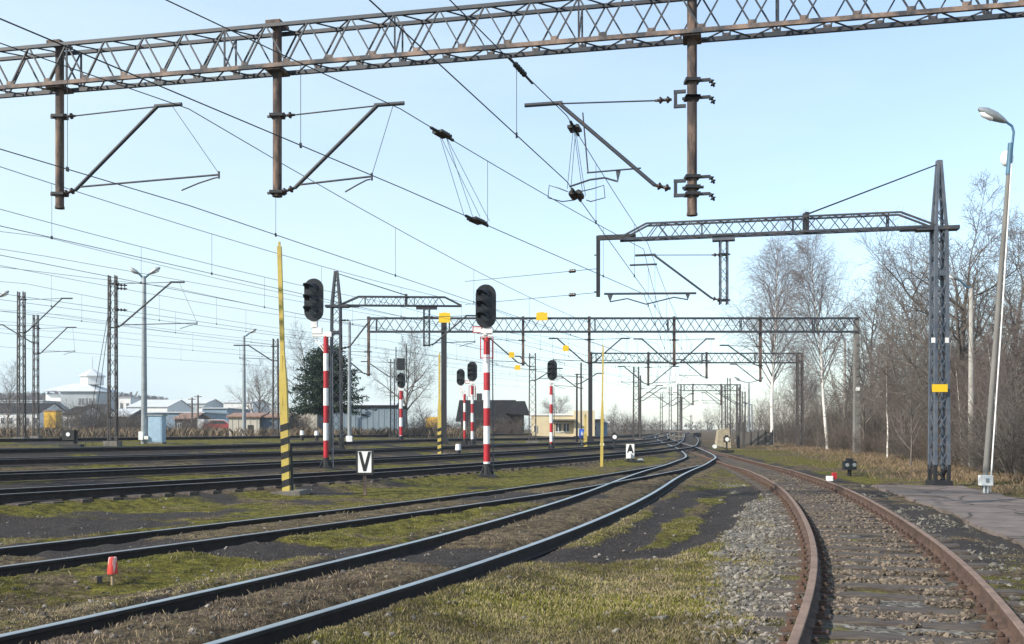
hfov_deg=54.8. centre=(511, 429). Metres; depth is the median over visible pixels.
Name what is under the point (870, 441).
brown shrub
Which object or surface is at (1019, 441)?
brown shrub
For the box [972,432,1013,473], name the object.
brown shrub
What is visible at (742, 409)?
catenary mast
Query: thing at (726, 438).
point lever
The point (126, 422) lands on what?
brown shrub
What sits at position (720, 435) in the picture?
stone pillar
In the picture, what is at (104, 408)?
brown shrub
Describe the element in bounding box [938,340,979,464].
young tree
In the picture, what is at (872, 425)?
brown shrub
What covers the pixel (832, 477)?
marker block
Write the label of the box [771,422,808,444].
brown shrub
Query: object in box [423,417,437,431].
brown shrub
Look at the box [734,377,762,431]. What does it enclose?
lamp post
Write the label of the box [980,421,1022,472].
brown shrub
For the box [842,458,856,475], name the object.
dwarf signal
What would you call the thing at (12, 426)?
brown shrub
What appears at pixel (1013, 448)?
brown shrub
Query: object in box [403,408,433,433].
brown shrub
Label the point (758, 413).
distant tree
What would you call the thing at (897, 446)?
brown shrub
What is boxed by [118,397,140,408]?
building
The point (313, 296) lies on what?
light signal
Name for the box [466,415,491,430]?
brown shrub
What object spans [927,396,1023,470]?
brown shrub
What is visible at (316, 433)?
marker stub
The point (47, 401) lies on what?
building
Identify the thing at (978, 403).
brown shrub
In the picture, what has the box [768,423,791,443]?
brown shrub
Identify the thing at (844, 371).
lamp post
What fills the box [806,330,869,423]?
woodland tree
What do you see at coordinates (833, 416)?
brown shrub
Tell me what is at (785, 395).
woodland tree
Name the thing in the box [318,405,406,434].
shed
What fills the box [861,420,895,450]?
brown shrub
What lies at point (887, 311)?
slender tree
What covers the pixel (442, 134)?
section insulator
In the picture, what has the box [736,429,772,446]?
board fence
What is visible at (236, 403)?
building
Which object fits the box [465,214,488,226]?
section insulator
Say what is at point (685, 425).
distant woodland
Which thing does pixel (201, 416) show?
building
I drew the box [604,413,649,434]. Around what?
brown shrub
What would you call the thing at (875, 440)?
brown shrub
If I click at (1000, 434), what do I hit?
brown shrub
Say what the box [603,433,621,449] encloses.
point lever
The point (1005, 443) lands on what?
brown shrub
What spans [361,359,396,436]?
catenary mast
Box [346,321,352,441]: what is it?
steel pole
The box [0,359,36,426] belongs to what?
bare tree
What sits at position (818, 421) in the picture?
brown shrub
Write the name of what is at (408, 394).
bare tree
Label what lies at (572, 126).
section insulator
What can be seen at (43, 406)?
building
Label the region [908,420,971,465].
brown shrub
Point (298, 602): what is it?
scattered stones
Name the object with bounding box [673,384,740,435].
catenary gantry
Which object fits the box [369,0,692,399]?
overhead wire
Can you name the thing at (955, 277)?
lamp post
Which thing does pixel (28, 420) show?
brown shrub
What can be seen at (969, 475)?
dry grass
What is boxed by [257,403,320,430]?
brown shrub
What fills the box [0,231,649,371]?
overhead wire
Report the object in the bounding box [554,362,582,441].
catenary mast
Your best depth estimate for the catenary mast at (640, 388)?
97.92 m
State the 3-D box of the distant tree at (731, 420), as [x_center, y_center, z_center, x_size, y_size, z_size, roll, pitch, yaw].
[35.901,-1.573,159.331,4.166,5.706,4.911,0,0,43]
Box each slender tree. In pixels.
[781,254,917,421]
[842,273,923,454]
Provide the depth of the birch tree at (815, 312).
77.99 m
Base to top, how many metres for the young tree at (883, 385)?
7.513 m
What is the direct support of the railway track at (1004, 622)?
on the ground at (717, 521)
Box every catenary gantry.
[0,0,1023,216]
[329,316,860,452]
[587,352,803,446]
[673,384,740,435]
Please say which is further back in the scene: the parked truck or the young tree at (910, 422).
the parked truck
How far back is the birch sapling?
66.00 m
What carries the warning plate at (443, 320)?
attached to the catenary gantry at (856, 380)
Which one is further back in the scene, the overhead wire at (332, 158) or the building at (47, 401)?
the building at (47, 401)
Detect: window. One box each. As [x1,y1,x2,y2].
[555,422,561,431]
[563,422,569,431]
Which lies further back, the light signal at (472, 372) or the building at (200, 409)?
the building at (200, 409)
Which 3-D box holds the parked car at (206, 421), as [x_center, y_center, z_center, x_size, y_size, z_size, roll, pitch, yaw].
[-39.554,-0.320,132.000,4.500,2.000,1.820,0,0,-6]
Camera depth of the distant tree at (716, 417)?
150.00 m
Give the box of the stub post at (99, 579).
[97,576,102,583]
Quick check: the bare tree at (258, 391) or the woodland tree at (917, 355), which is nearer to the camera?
the woodland tree at (917, 355)
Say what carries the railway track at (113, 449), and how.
on the ground at (717, 521)
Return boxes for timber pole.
[188,397,195,426]
[194,395,201,420]
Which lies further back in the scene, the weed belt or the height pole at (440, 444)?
the weed belt
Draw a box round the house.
[456,393,528,433]
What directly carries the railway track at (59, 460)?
on the ground at (717, 521)
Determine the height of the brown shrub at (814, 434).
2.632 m
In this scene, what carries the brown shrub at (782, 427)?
on the ground at (717, 521)
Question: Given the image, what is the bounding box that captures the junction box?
[138,432,148,443]
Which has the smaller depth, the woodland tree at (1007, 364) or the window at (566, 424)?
the woodland tree at (1007, 364)
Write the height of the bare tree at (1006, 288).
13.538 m
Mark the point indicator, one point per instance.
(629, 451)
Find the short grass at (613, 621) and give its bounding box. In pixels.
[0,442,1023,643]
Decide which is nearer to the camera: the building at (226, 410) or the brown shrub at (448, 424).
the brown shrub at (448, 424)
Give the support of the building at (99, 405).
on the ground at (717, 521)
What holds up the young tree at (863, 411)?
on the ground at (717, 521)
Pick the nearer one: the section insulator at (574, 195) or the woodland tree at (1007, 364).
the section insulator at (574, 195)
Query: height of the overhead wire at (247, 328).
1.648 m
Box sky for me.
[0,0,1023,428]
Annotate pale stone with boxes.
[652,615,668,619]
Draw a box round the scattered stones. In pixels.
[0,446,793,643]
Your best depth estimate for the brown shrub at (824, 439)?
78.34 m
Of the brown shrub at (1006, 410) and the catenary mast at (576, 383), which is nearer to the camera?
the brown shrub at (1006, 410)
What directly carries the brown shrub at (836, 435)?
on the ground at (717, 521)
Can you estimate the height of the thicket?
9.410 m
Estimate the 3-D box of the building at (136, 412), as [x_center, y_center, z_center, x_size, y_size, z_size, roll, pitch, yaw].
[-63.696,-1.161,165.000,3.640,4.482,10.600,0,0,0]
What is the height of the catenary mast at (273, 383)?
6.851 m
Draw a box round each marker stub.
[300,431,303,439]
[314,431,318,440]
[455,444,460,453]
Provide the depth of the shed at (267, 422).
87.50 m
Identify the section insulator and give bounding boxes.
[430,126,488,219]
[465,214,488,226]
[567,120,585,195]
[568,188,583,201]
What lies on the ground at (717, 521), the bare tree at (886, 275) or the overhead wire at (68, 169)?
the bare tree at (886, 275)
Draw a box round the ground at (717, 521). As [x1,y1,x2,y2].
[0,407,1023,643]
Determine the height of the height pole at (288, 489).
6.060 m
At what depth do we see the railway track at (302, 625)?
9.59 m
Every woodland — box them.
[0,391,167,405]
[299,419,786,430]
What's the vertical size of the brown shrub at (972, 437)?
2.519 m
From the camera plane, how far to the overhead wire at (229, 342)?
71.96 m
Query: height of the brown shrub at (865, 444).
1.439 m
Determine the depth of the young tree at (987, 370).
37.88 m
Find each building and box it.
[0,400,60,405]
[0,403,64,428]
[41,357,120,410]
[62,406,101,427]
[88,404,113,412]
[112,409,149,428]
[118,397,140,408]
[127,400,193,411]
[147,412,228,427]
[172,413,208,428]
[176,399,223,411]
[196,406,212,411]
[201,408,250,422]
[222,399,269,412]
[359,402,397,404]
[530,411,594,436]
[595,419,604,435]
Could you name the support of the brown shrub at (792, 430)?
on the ground at (717, 521)
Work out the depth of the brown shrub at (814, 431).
89.30 m
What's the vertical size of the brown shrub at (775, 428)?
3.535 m
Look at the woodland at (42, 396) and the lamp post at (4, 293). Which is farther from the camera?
the woodland at (42, 396)
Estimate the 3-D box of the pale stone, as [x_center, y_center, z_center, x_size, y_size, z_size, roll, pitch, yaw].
[1.240,1.584,8.302,0.170,0.032,0.089,0,0,0]
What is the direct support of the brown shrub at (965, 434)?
on the ground at (717, 521)
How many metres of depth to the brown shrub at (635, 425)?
129.82 m
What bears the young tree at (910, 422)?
on the ground at (717, 521)
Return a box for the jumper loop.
[548,185,604,201]
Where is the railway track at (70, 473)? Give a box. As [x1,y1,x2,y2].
[0,434,684,480]
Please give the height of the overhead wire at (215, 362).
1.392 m
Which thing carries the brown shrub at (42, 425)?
on the ground at (717, 521)
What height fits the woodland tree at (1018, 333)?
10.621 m
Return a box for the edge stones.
[845,485,1023,619]
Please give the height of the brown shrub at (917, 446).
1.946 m
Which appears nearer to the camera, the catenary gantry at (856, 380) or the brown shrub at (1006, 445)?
the brown shrub at (1006, 445)
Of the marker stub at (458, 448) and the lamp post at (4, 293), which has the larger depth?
the lamp post at (4, 293)
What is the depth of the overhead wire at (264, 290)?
35.99 m
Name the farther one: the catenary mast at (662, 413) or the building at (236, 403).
the building at (236, 403)
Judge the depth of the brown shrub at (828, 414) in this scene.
98.11 m
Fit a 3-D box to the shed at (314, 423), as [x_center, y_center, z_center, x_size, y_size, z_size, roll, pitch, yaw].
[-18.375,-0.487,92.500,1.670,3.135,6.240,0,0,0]
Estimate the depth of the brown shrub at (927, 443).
43.81 m
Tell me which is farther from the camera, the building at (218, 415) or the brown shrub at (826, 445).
the building at (218, 415)
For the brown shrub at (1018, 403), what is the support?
on the ground at (717, 521)
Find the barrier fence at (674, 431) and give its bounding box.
[669,430,683,439]
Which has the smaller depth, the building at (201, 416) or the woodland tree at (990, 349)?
the woodland tree at (990, 349)
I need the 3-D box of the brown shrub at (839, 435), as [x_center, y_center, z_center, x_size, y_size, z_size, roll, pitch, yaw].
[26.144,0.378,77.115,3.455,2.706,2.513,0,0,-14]
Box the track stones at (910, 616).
[759,472,1000,643]
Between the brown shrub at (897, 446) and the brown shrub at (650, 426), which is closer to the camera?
the brown shrub at (897, 446)
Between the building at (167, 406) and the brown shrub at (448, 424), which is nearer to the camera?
the brown shrub at (448, 424)
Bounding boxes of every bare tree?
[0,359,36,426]
[220,360,279,412]
[265,321,367,406]
[366,322,437,432]
[409,394,437,421]
[539,393,572,413]
[608,404,619,433]
[834,236,1007,417]
[848,168,1023,462]
[870,214,1023,401]
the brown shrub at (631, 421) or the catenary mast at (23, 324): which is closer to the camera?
the catenary mast at (23, 324)
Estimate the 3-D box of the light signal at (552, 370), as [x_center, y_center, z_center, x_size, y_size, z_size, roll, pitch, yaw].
[2.412,-1.405,60.111,0.661,5.611,0.886,0,0,0]
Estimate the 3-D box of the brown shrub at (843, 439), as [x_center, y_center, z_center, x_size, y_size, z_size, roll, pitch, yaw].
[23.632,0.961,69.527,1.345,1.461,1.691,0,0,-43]
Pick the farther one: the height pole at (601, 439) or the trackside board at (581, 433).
the trackside board at (581, 433)
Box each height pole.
[270,242,310,495]
[430,353,449,454]
[584,414,586,446]
[600,345,603,466]
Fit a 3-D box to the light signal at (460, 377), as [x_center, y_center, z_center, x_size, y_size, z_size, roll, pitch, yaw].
[-3.100,-1.343,62.648,0.811,4.949,0.811,0,0,0]
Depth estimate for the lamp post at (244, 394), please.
83.89 m
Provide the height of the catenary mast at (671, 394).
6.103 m
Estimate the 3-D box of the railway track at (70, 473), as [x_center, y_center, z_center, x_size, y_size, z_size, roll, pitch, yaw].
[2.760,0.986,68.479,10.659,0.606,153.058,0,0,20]
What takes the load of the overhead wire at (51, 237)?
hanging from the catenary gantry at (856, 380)
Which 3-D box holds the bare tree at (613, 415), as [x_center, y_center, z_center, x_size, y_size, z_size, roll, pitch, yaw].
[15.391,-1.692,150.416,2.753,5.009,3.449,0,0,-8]
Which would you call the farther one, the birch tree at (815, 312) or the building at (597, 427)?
the building at (597, 427)
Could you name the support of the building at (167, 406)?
on the ground at (717, 521)
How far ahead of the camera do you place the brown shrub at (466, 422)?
97.00 m
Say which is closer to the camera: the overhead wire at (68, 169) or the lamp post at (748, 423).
the overhead wire at (68, 169)
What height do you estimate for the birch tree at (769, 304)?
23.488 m
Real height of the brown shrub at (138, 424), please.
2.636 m
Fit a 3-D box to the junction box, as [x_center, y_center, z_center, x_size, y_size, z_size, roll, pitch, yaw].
[-17.911,0.418,48.130,0.460,0.600,0.300,0,0,0]
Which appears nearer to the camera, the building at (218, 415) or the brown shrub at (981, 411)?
the brown shrub at (981, 411)
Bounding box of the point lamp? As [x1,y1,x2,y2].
[59,430,83,446]
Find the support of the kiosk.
on the ground at (717, 521)
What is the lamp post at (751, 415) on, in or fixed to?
on the ground at (717, 521)
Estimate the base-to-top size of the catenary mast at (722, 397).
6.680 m
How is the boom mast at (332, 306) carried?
on the ground at (717, 521)
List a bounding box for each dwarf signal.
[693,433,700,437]
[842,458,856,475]
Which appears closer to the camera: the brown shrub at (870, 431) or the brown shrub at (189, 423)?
the brown shrub at (870, 431)
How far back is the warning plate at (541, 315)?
62.59 m
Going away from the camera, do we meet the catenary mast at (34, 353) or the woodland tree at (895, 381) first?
the woodland tree at (895, 381)
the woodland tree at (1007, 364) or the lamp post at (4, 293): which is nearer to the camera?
the woodland tree at (1007, 364)
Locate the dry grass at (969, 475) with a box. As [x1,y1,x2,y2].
[699,439,1023,493]
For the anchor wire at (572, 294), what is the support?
attached to the boom mast at (933, 228)
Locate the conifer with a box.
[288,343,377,418]
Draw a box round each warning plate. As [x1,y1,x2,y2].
[439,312,449,322]
[536,312,547,319]
[563,345,568,350]
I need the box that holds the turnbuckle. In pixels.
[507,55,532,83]
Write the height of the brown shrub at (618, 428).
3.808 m
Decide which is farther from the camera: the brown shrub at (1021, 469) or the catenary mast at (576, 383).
the catenary mast at (576, 383)
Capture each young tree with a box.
[836,311,890,449]
[852,320,924,457]
[871,326,927,467]
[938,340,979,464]
[963,319,1023,433]
[985,361,1023,436]
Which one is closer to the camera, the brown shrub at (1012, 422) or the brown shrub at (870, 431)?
the brown shrub at (1012, 422)
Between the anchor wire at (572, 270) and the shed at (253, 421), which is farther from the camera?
the shed at (253, 421)
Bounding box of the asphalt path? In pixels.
[871,485,1023,547]
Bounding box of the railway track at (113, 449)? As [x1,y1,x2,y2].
[0,434,651,453]
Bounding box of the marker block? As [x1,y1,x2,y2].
[826,472,836,480]
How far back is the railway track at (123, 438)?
58.20 m
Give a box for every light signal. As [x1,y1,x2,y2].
[303,278,336,469]
[396,345,406,439]
[457,369,468,444]
[465,362,476,444]
[473,284,496,477]
[547,360,556,448]
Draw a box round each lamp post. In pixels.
[0,290,8,296]
[129,267,159,443]
[242,329,256,435]
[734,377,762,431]
[743,402,752,431]
[833,326,846,420]
[949,273,974,466]
[978,107,1014,492]
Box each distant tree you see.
[695,406,713,433]
[710,401,726,429]
[722,403,746,435]
[750,400,767,430]
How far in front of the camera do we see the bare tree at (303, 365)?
108.74 m
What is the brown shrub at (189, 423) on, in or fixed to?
on the ground at (717, 521)
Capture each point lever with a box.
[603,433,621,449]
[712,435,733,452]
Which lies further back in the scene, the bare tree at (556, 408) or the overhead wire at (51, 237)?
the bare tree at (556, 408)
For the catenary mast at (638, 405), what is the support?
on the ground at (717, 521)
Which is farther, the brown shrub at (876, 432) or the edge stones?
the brown shrub at (876, 432)
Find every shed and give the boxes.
[226,413,268,435]
[260,413,299,435]
[301,407,317,434]
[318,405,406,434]
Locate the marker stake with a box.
[107,557,117,584]
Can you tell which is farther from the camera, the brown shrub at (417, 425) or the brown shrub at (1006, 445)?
the brown shrub at (417, 425)
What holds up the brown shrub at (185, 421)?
on the ground at (717, 521)
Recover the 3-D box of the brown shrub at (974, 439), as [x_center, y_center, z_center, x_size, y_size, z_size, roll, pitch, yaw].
[16.794,0.766,35.037,2.469,1.880,1.796,0,0,-43]
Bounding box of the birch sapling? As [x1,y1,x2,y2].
[807,387,823,451]
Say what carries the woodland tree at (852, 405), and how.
on the ground at (717, 521)
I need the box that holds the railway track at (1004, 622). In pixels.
[660,433,1023,643]
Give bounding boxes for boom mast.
[325,271,475,449]
[594,160,959,485]
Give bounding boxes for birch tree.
[704,209,837,443]
[763,207,876,448]
[776,334,830,423]
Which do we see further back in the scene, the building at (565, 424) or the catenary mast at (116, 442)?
the building at (565, 424)
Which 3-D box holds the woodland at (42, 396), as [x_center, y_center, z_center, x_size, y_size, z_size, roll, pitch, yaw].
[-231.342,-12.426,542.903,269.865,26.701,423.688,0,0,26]
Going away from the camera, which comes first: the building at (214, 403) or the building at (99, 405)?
the building at (99, 405)
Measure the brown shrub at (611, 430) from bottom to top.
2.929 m
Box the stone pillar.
[715,422,744,447]
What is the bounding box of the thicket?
[718,274,1023,462]
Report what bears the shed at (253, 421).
on the ground at (717, 521)
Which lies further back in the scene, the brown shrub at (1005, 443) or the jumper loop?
the brown shrub at (1005, 443)
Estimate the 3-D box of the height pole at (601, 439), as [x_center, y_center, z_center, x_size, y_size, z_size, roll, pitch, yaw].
[3.753,-0.963,41.195,0.145,5.055,0.120,0,0,0]
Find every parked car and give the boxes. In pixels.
[197,419,227,429]
[204,420,228,428]
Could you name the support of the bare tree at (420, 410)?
on the ground at (717, 521)
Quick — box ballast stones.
[682,479,801,643]
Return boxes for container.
[43,410,61,427]
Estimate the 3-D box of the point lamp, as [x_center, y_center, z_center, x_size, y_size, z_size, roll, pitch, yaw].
[-18.626,0.409,41.825,0.900,0.733,0.450,0,0,0]
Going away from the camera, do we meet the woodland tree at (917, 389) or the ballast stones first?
the ballast stones
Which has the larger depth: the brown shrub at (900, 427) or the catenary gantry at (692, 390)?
the catenary gantry at (692, 390)
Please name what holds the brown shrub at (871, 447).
on the ground at (717, 521)
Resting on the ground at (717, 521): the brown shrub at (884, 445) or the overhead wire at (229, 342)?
the brown shrub at (884, 445)
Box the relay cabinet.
[147,415,166,443]
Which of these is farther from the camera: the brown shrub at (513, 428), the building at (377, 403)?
the building at (377, 403)
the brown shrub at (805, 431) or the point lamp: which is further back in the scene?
the brown shrub at (805, 431)
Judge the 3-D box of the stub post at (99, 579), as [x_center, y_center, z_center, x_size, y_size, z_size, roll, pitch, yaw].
[-4.171,1.555,10.000,0.050,0.130,0.030,0,0,-17]
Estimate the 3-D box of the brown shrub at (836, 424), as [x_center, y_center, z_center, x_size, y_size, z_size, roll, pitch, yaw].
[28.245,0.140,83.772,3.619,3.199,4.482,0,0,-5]
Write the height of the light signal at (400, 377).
6.302 m
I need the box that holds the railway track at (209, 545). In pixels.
[0,465,700,576]
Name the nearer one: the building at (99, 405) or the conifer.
the conifer
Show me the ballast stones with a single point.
(734, 584)
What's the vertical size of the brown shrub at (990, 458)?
1.993 m
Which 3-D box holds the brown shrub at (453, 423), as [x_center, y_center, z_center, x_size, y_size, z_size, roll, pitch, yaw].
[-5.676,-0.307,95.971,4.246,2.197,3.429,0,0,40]
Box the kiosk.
[603,421,609,435]
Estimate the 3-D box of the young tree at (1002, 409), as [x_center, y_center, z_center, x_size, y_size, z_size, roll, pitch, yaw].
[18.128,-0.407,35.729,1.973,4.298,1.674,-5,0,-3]
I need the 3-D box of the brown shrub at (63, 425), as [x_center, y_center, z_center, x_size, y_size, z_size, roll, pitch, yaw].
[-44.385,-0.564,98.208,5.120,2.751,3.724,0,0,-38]
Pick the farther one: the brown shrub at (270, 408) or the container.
the container
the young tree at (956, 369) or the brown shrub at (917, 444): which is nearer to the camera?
the young tree at (956, 369)
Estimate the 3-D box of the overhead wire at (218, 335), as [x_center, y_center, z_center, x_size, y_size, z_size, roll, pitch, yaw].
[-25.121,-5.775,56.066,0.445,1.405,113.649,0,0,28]
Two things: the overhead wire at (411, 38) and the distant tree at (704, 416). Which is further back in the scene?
the distant tree at (704, 416)
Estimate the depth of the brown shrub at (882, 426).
65.80 m
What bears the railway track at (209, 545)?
on the ground at (717, 521)
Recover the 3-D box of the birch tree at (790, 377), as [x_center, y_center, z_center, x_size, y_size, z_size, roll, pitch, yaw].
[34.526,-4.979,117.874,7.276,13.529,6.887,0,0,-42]
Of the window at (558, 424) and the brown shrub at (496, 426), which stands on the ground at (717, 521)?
the brown shrub at (496, 426)
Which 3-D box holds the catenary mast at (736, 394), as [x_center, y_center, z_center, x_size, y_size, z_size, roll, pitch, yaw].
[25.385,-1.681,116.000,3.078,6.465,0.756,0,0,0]
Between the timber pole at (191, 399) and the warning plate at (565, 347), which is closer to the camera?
the warning plate at (565, 347)
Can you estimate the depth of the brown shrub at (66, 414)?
103.76 m
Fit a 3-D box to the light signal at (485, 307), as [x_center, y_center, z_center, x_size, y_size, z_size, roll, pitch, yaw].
[-0.875,-1.483,31.492,0.760,6.258,0.924,0,0,0]
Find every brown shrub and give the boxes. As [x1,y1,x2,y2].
[0,411,22,430]
[0,411,36,428]
[10,410,60,430]
[36,400,98,429]
[41,412,91,429]
[51,397,113,430]
[61,398,129,428]
[82,405,133,428]
[96,404,152,429]
[106,409,147,428]
[118,412,151,430]
[161,412,208,428]
[178,414,216,430]
[188,416,227,435]
[255,397,300,420]
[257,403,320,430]
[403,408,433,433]
[406,415,436,431]
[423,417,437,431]
[429,414,462,432]
[434,417,470,429]
[448,417,480,432]
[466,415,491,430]
[477,420,501,433]
[490,417,526,435]
[501,416,534,435]
[598,415,634,434]
[599,409,645,433]
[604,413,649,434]
[619,416,649,433]
[641,417,670,434]
[758,417,793,441]
[763,414,799,441]
[768,414,814,442]
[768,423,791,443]
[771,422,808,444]
[788,424,819,444]
[794,407,849,434]
[794,416,835,446]
[800,434,815,446]
[806,422,829,445]
[807,402,852,421]
[810,428,841,447]
[814,424,845,449]
[820,403,864,427]
[821,417,850,449]
[822,418,851,446]
[824,420,851,448]
[837,438,852,450]
[839,421,886,447]
[839,424,885,454]
[846,413,896,448]
[846,427,888,451]
[847,414,895,451]
[849,436,876,451]
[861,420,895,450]
[864,428,889,452]
[865,409,925,451]
[867,430,915,456]
[869,422,927,460]
[875,417,927,440]
[882,426,915,457]
[888,413,956,460]
[902,428,939,458]
[903,428,957,457]
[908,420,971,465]
[914,430,964,463]
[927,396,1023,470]
[932,427,967,463]
[950,385,1018,427]
[951,409,1022,466]
[951,412,1020,471]
[951,432,1022,472]
[953,400,1023,466]
[954,391,1021,437]
[955,399,1022,474]
[962,430,1005,472]
[964,405,1023,479]
[964,426,1021,473]
[965,382,1023,467]
[967,394,1023,480]
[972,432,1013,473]
[973,417,1023,471]
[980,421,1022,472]
[994,395,1023,462]
[1000,449,1023,477]
[1004,412,1023,468]
[1009,381,1023,428]
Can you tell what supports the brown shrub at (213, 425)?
on the ground at (717, 521)
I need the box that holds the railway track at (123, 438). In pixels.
[0,433,531,441]
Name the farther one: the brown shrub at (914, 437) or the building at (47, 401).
the building at (47, 401)
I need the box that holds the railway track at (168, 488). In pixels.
[0,432,698,505]
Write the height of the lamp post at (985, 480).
9.629 m
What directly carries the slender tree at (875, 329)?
on the ground at (717, 521)
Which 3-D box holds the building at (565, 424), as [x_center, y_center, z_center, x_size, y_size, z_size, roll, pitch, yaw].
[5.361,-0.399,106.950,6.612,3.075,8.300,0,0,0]
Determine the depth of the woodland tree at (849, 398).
78.97 m
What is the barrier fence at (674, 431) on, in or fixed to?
on the ground at (717, 521)
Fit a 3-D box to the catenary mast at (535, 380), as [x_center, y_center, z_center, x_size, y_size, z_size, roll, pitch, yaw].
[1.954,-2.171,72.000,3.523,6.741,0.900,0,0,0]
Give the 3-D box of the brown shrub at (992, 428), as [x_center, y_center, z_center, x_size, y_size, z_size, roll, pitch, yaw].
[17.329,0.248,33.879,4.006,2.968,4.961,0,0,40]
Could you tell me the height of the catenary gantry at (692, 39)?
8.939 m
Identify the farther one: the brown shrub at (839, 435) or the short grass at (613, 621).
the brown shrub at (839, 435)
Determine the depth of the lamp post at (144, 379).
48.50 m
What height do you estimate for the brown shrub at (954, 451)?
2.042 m
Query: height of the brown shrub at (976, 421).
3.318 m
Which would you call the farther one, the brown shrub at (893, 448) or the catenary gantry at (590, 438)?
the catenary gantry at (590, 438)
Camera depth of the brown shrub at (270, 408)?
90.72 m
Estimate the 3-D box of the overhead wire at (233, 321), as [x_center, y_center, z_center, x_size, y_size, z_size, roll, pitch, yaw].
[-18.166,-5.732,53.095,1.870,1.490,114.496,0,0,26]
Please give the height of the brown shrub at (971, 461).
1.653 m
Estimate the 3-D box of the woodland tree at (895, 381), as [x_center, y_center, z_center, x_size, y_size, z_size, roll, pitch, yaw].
[21.475,-3.185,49.979,7.998,9.954,6.598,0,0,-40]
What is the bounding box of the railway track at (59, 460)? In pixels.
[0,435,667,464]
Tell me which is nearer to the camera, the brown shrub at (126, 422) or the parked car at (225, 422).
the brown shrub at (126, 422)
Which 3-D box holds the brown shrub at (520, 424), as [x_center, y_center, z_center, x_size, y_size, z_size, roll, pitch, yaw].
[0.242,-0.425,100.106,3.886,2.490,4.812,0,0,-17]
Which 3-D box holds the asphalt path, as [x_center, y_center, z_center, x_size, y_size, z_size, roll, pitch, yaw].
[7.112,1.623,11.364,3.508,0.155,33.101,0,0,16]
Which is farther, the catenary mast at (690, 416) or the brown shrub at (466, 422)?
the catenary mast at (690, 416)
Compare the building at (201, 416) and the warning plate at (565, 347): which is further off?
the building at (201, 416)
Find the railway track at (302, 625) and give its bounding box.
[0,432,716,643]
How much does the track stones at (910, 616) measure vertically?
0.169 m
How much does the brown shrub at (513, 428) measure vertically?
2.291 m
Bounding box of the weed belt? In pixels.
[0,426,496,437]
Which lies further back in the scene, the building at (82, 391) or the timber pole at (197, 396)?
the building at (82, 391)
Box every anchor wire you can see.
[465,269,591,281]
[465,292,595,304]
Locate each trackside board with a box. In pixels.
[356,449,373,494]
[579,429,583,445]
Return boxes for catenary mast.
[0,315,76,437]
[13,291,72,437]
[85,275,197,445]
[234,338,278,435]
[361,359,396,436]
[515,353,562,442]
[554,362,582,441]
[574,373,601,442]
[633,367,662,439]
[639,375,661,438]
[646,386,692,438]
[659,393,680,436]
[679,398,694,434]
[684,415,692,432]
[701,386,725,428]
[707,378,731,439]
[719,387,740,440]
[726,391,745,431]
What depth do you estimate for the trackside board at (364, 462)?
23.33 m
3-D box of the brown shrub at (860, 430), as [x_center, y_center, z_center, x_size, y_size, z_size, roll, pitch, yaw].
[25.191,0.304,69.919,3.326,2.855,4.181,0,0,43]
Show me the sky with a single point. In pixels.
(815, 121)
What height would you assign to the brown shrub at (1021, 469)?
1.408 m
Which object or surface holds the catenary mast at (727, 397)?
on the ground at (717, 521)
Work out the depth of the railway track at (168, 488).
23.86 m
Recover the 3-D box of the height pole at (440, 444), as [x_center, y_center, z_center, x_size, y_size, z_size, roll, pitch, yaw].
[-3.410,-1.089,47.000,0.920,5.104,1.000,0,0,0]
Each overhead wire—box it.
[0,0,671,380]
[0,43,669,378]
[0,166,658,384]
[0,209,644,387]
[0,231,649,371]
[0,265,593,378]
[0,267,630,387]
[0,281,565,381]
[2,310,557,377]
[5,311,530,381]
[10,329,527,387]
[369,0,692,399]
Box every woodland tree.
[779,365,821,416]
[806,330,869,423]
[839,364,871,432]
[843,368,871,423]
[856,269,1012,436]
[896,319,933,428]
[898,332,987,434]
[945,306,1023,410]
[954,285,1023,418]
[985,258,1023,394]
[1010,330,1023,400]
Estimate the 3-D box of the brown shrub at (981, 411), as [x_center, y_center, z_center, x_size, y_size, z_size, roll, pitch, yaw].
[20.576,-0.068,40.803,4.613,3.644,3.670,0,0,21]
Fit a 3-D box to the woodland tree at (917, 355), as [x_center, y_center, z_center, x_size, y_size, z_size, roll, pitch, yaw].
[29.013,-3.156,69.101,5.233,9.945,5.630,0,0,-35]
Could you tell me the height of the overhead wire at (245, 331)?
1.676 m
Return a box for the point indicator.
[624,444,643,462]
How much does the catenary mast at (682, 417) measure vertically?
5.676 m
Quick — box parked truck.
[426,417,437,428]
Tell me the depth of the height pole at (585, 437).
65.89 m
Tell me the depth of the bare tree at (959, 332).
45.02 m
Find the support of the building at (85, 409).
on the ground at (717, 521)
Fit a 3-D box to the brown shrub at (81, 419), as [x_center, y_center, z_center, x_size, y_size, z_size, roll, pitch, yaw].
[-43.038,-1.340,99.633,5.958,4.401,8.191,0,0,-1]
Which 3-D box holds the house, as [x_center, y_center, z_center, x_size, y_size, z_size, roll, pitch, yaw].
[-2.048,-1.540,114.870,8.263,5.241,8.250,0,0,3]
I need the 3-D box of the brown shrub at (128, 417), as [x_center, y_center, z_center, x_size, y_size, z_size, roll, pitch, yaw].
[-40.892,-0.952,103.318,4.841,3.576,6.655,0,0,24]
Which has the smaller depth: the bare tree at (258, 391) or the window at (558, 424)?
the window at (558, 424)
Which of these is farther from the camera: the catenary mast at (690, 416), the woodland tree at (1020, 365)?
the catenary mast at (690, 416)

